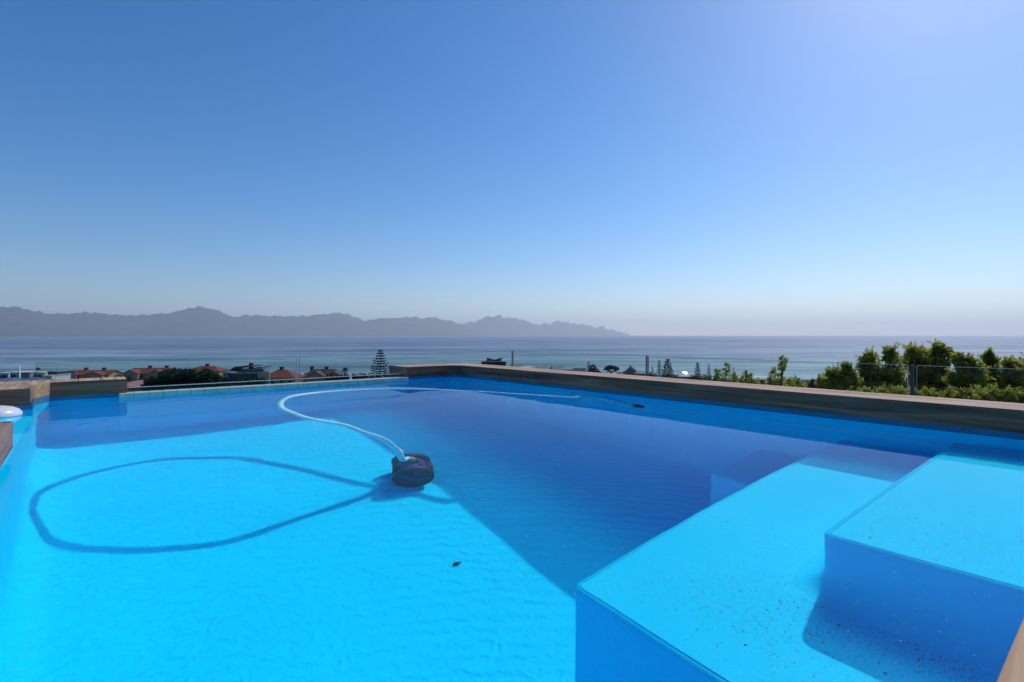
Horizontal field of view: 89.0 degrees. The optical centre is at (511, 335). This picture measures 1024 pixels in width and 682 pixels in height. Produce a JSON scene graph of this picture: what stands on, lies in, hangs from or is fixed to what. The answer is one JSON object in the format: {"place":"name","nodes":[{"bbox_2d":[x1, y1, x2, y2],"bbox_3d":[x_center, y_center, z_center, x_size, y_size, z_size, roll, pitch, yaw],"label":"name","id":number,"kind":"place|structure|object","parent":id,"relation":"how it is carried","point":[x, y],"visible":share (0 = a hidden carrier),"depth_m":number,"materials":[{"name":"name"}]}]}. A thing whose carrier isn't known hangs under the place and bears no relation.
{"place":"outdoors","nodes":[
{"label":"outdoors","id":0,"kind":"place"},
{"bbox_2d":[0,306,483,336],"bbox_3d":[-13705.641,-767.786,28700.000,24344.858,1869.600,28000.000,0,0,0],"label":"mountains","id":1,"kind":"structure","parent":0,"point":[21,322],"depth_m":28106.83,"materials":[{"name":"grey stone"}]},
{"bbox_2d":[481,357,506,365],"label":"lookout house","id":2,"kind":"structure","parent":0,"point":[491,361],"depth_m":127.00,"materials":[{"name":"grey paint"}]},
{"bbox_2d":[0,378,1023,681],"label":"pool water","id":3,"kind":"structure","parent":0,"point":[458,530],"depth_m":1.06,"materials":[{"name":"blue liquid"}]},
{"bbox_2d":[0,405,22,417],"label":"chlorine float","id":4,"kind":"object","parent":3,"relation":"on","point":[7,411],"visible":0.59,"depth_m":2.71,"materials":[{"name":"white plastic"}]},
{"bbox_2d":[0,336,1023,379],"bbox_3d":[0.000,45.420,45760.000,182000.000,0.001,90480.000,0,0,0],"label":"sea","id":5,"kind":"structure","parent":0,"point":[819,353],"depth_m":1461.80,"materials":[{"name":"blue liquid"}]},
{"bbox_2d":[0,0,1023,335],"label":"sky","id":6,"kind":"structure","parent":0,"point":[632,167],"materials":[{"name":"blue"}]},
{"bbox_2d":[463,314,640,335],"bbox_3d":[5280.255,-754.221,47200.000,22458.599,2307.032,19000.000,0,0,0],"label":"mountains","id":7,"kind":"structure","parent":0,"point":[497,325],"depth_m":45787.68,"materials":[{"name":"grey stone"}]},
{"bbox_2d":[634,371,649,375],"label":"house","id":8,"kind":"structure","parent":0,"point":[640,373],"depth_m":317.00,"materials":[{"name":"beige stone"}]},
{"bbox_2d":[706,380,950,388],"bbox_3d":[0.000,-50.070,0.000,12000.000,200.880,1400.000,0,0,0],"label":"ground","id":9,"kind":"structure","parent":0,"point":[813,383],"depth_m":491.28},
{"bbox_2d":[0,371,17,378],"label":"flat roof house","id":10,"kind":"structure","parent":9,"relation":"on","point":[3,375],"depth_m":237.61,"materials":[{"name":"white paint"}]},
{"bbox_2d":[0,377,55,381],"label":"house","id":11,"kind":"structure","parent":9,"relation":"on","point":[18,379],"depth_m":118.76,"materials":[{"name":"white paint"}]},
{"bbox_2d":[9,371,47,378],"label":"flat roof house","id":12,"kind":"structure","parent":9,"relation":"on","point":[26,374],"depth_m":221.50,"materials":[{"name":"white paint"}]},
{"bbox_2d":[18,366,20,377],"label":"flue pipe","id":13,"kind":"object","parent":12,"relation":"on","point":[19,372],"visible":0.34,"depth_m":199.78,"materials":[{"name":"white metal"}]},
{"bbox_2d":[25,368,49,370],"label":"house","id":14,"kind":"structure","parent":9,"relation":"on","point":[38,369],"depth_m":269.02,"materials":[{"name":"paint"}]},
{"bbox_2d":[41,370,75,378],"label":"flat roof house","id":15,"kind":"structure","parent":9,"relation":"on","point":[64,374],"depth_m":214.49,"materials":[{"name":"grey paint"}]},
{"bbox_2d":[76,368,121,379],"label":"house","id":16,"kind":"structure","parent":9,"relation":"on","point":[87,373],"depth_m":246.40,"materials":[{"name":"paint"}]},
{"bbox_2d":[114,374,132,381],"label":"shrub","id":17,"kind":"object","parent":9,"relation":"on","point":[128,378],"visible":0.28,"depth_m":229.76,"materials":[{"name":"green plant"}]},
{"bbox_2d":[127,380,143,391],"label":"house","id":18,"kind":"structure","parent":9,"relation":"on","point":[137,383],"depth_m":91.75,"materials":[{"name":"paint"}]},
{"bbox_2d":[122,365,172,380],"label":"house","id":19,"kind":"structure","parent":9,"relation":"on","point":[135,374],"depth_m":240.08,"materials":[{"name":"paint"}]},
{"bbox_2d":[140,367,231,390],"bbox_3d":[-38.892,8.524,61.991,10.761,9.547,2.884,0,0,0],"label":"round bush","id":20,"kind":"object","parent":9,"relation":"on","point":[178,377],"visible":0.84,"depth_m":61.38,"materials":[{"name":"green plant"}]},
{"bbox_2d":[190,364,228,386],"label":"house","id":21,"kind":"structure","parent":9,"relation":"on","point":[219,370],"depth_m":253.40,"materials":[{"name":"tile"}]},
{"bbox_2d":[223,363,270,385],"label":"modern house","id":22,"kind":"structure","parent":9,"relation":"on","point":[233,373],"depth_m":149.15,"materials":[{"name":"grey paint"}]},
{"bbox_2d":[233,375,268,385],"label":"shrub","id":23,"kind":"object","parent":9,"relation":"on","point":[256,381],"visible":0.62,"depth_m":139.47,"materials":[{"name":"green plant"}]},
{"bbox_2d":[270,367,305,383],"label":"house","id":24,"kind":"structure","parent":9,"relation":"on","point":[280,373],"depth_m":210.77,"materials":[{"name":"tile"}]},
{"bbox_2d":[303,366,349,381],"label":"house","id":25,"kind":"structure","parent":9,"relation":"on","point":[313,374],"depth_m":219.76,"materials":[{"name":"paint"}]},
{"bbox_2d":[324,374,348,380],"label":"shrub","id":26,"kind":"object","parent":9,"relation":"on","point":[334,378],"visible":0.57,"depth_m":199.46,"materials":[{"name":"green plant"}]},
{"bbox_2d":[351,373,365,378],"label":"shrub","id":27,"kind":"object","parent":9,"relation":"on","point":[354,376],"visible":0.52,"depth_m":229.51,"materials":[{"name":"green plant"}]},
{"bbox_2d":[364,372,388,378],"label":"shrub","id":28,"kind":"object","parent":9,"relation":"on","point":[377,376],"visible":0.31,"depth_m":199.71,"materials":[{"name":"green plant"}]},
{"bbox_2d":[370,350,388,377],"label":"tiered pine","id":29,"kind":"object","parent":9,"relation":"on","point":[380,363],"visible":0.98,"depth_m":119.82,"materials":[{"name":"green plant"}]},
{"bbox_2d":[510,364,523,366],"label":"cottage","id":30,"kind":"structure","parent":9,"relation":"on","point":[516,365],"depth_m":299.27,"materials":[{"name":"white paint"}]},
{"bbox_2d":[550,366,563,369],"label":"cottage","id":31,"kind":"structure","parent":9,"relation":"on","point":[556,367],"depth_m":289.03,"materials":[{"name":"white paint"}]},
{"bbox_2d":[572,368,585,371],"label":"cottage","id":32,"kind":"structure","parent":9,"relation":"on","point":[580,369],"depth_m":278.92,"materials":[{"name":"grey paint"}]},
{"bbox_2d":[589,364,600,372],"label":"leaning tree","id":33,"kind":"object","parent":9,"relation":"on","point":[595,369],"visible":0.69,"depth_m":249.09,"materials":[{"name":"green plant"}]},
{"bbox_2d":[603,365,619,373],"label":"umbrella tree","id":34,"kind":"object","parent":9,"relation":"on","point":[607,368],"visible":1,"depth_m":259.64,"materials":[{"name":"green plant"}]},
{"bbox_2d":[623,365,636,374],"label":"tree","id":35,"kind":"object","parent":9,"relation":"on","point":[630,370],"depth_m":326.80,"materials":[{"name":"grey plant"}]},
{"bbox_2d":[656,360,662,376],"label":"tiered pine","id":36,"kind":"object","parent":9,"relation":"on","point":[659,369],"visible":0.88,"depth_m":219.84,"materials":[{"name":"green plant"}]},
{"bbox_2d":[661,359,674,377],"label":"tiered pine","id":37,"kind":"object","parent":9,"relation":"on","point":[667,363],"visible":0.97,"depth_m":214.52,"materials":[{"name":"green plant"}]},
{"bbox_2d":[675,372,696,378],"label":"house","id":38,"kind":"structure","parent":9,"relation":"on","point":[683,375],"depth_m":297.27,"materials":[{"name":"grey paint"}]},
{"bbox_2d":[694,362,701,379],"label":"tiered pine","id":39,"kind":"object","parent":9,"relation":"on","point":[697,373],"visible":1,"depth_m":209.89,"materials":[{"name":"green plant"}]},
{"bbox_2d":[686,374,709,379],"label":"shrub","id":40,"kind":"object","parent":9,"relation":"on","point":[704,377],"visible":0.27,"depth_m":259.76,"materials":[{"name":"green plant"}]},
{"bbox_2d":[706,375,726,381],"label":"young tree","id":41,"kind":"object","parent":9,"relation":"on","point":[710,379],"visible":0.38,"depth_m":12.94,"materials":[{"name":"green plant"}]},
{"bbox_2d":[713,361,744,382],"bbox_3d":[5.071,5.182,11.937,1.005,9.170,0.491,0,0,-25],"label":"young tree","id":42,"kind":"object","parent":9,"relation":"on","point":[733,375],"visible":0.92,"depth_m":11.90,"materials":[{"name":"green plant"}]},
{"bbox_2d":[742,370,760,383],"bbox_3d":[5.739,5.311,12.517,0.525,8.981,0.499,0,0,44],"label":"young tree","id":43,"kind":"object","parent":9,"relation":"on","point":[750,379],"visible":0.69,"depth_m":12.44,"materials":[{"name":"green plant"}]},
{"bbox_2d":[763,355,793,386],"bbox_3d":[6.144,5.103,12.029,1.000,9.327,0.530,0,0,-44],"label":"young tree","id":44,"kind":"object","parent":9,"relation":"on","point":[772,378],"visible":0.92,"depth_m":11.96,"materials":[{"name":"green plant"}]},
{"bbox_2d":[790,375,806,387],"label":"young tree","id":45,"kind":"object","parent":9,"relation":"on","point":[799,383],"visible":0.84,"depth_m":12.42,"materials":[{"name":"green plant"}]},
{"bbox_2d":[807,378,816,387],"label":"young tree","id":46,"kind":"object","parent":9,"relation":"on","point":[811,384],"visible":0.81,"depth_m":13.03,"materials":[{"name":"green plant"}]},
{"bbox_2d":[815,360,863,390],"bbox_3d":[8.164,5.224,12.988,1.311,9.230,0.748,0,0,0],"label":"leafy tree","id":47,"kind":"object","parent":9,"relation":"on","point":[844,377],"visible":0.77,"depth_m":12.91,"materials":[{"name":"green plant"}]},
{"bbox_2d":[854,344,909,390],"bbox_3d":[9.931,5.066,14.057,1.842,9.686,0.944,0,0,0],"label":"leafy tree","id":48,"kind":"object","parent":9,"relation":"on","point":[872,371],"visible":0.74,"depth_m":13.91,"materials":[{"name":"green plant"}]},
{"bbox_2d":[895,338,955,391],"bbox_3d":[11.599,5.001,14.489,1.819,9.887,0.956,0,0,0],"label":"leafy tree","id":49,"kind":"object","parent":9,"relation":"on","point":[930,373],"visible":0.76,"depth_m":14.41,"materials":[{"name":"green plant"}]},
{"bbox_2d":[846,381,1023,402],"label":"hedge","id":50,"kind":"object","parent":9,"relation":"on","point":[1009,394],"visible":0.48,"depth_m":11.41,"materials":[{"name":"green plant"}]},
{"bbox_2d":[941,351,995,391],"bbox_3d":[11.780,5.139,13.508,1.254,9.470,0.708,0,0,0],"label":"leafy tree","id":51,"kind":"object","parent":9,"relation":"on","point":[962,376],"visible":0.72,"depth_m":13.39,"materials":[{"name":"green plant"}]},
{"bbox_2d":[976,347,1004,401],"bbox_3d":[12.971,5.104,14.027,1.276,9.610,0.868,0,0,0],"label":"leafy tree","id":52,"kind":"object","parent":9,"relation":"on","point":[988,357],"visible":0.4,"depth_m":13.90,"materials":[{"name":"green plant"}]},
{"bbox_2d":[994,351,1023,401],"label":"leafy tree","id":53,"kind":"object","parent":9,"relation":"on","point":[1011,374],"visible":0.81,"depth_m":13.41,"materials":[{"name":"green plant"}]},
{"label":"terrace","id":54,"kind":"structure","parent":0,"visible":0},
{"bbox_2d":[0,421,12,466],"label":"timber coping","id":55,"kind":"object","parent":54,"relation":"on","point":[6,437],"visible":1,"depth_m":1.67,"materials":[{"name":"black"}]},
{"bbox_2d":[0,383,39,405],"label":"timber coping","id":56,"kind":"object","parent":54,"relation":"on","point":[14,394],"visible":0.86,"depth_m":2.89,"materials":[{"name":"black"}]},
{"bbox_2d":[0,377,126,401],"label":"timber coping","id":57,"kind":"object","parent":54,"relation":"on","point":[80,386],"visible":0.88,"depth_m":3.38,"materials":[{"name":"black wood"}]},
{"bbox_2d":[389,364,460,376],"bbox_3d":[-0.855,0.784,5.166,0.567,0.972,0.457,0,0,-39],"label":"timber coping","id":58,"kind":"object","parent":54,"relation":"on","point":[423,370],"visible":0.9,"depth_m":5.08,"materials":[{"name":"black wood"}]},
{"bbox_2d":[14,373,1023,440],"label":"swimming pool","id":59,"kind":"structure","parent":54,"relation":"on","point":[852,418],"depth_m":3.42,"materials":[{"name":"blue tile"}]},
{"bbox_2d":[36,351,1023,395],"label":"glass balustrade","id":60,"kind":"object","parent":54,"relation":"on","point":[911,374],"visible":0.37,"depth_m":4.00,"materials":[{"name":"teal"}]},
{"bbox_2d":[448,363,1023,432],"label":"timber coping","id":61,"kind":"object","parent":54,"relation":"on","point":[997,416],"visible":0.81,"depth_m":2.76,"materials":[{"name":"brown"}]},
{"bbox_2d":[997,618,1023,681],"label":"timber coping","id":62,"kind":"object","parent":54,"relation":"on","point":[1012,670],"depth_m":0.47,"materials":[{"name":"brown wood"}]},
{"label":"pool cleaner","id":63,"kind":"object","parent":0,"visible":0},
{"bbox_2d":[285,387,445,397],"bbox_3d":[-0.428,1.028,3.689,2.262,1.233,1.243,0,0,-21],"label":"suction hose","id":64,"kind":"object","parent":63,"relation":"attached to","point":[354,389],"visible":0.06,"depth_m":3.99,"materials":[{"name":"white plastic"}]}
]}

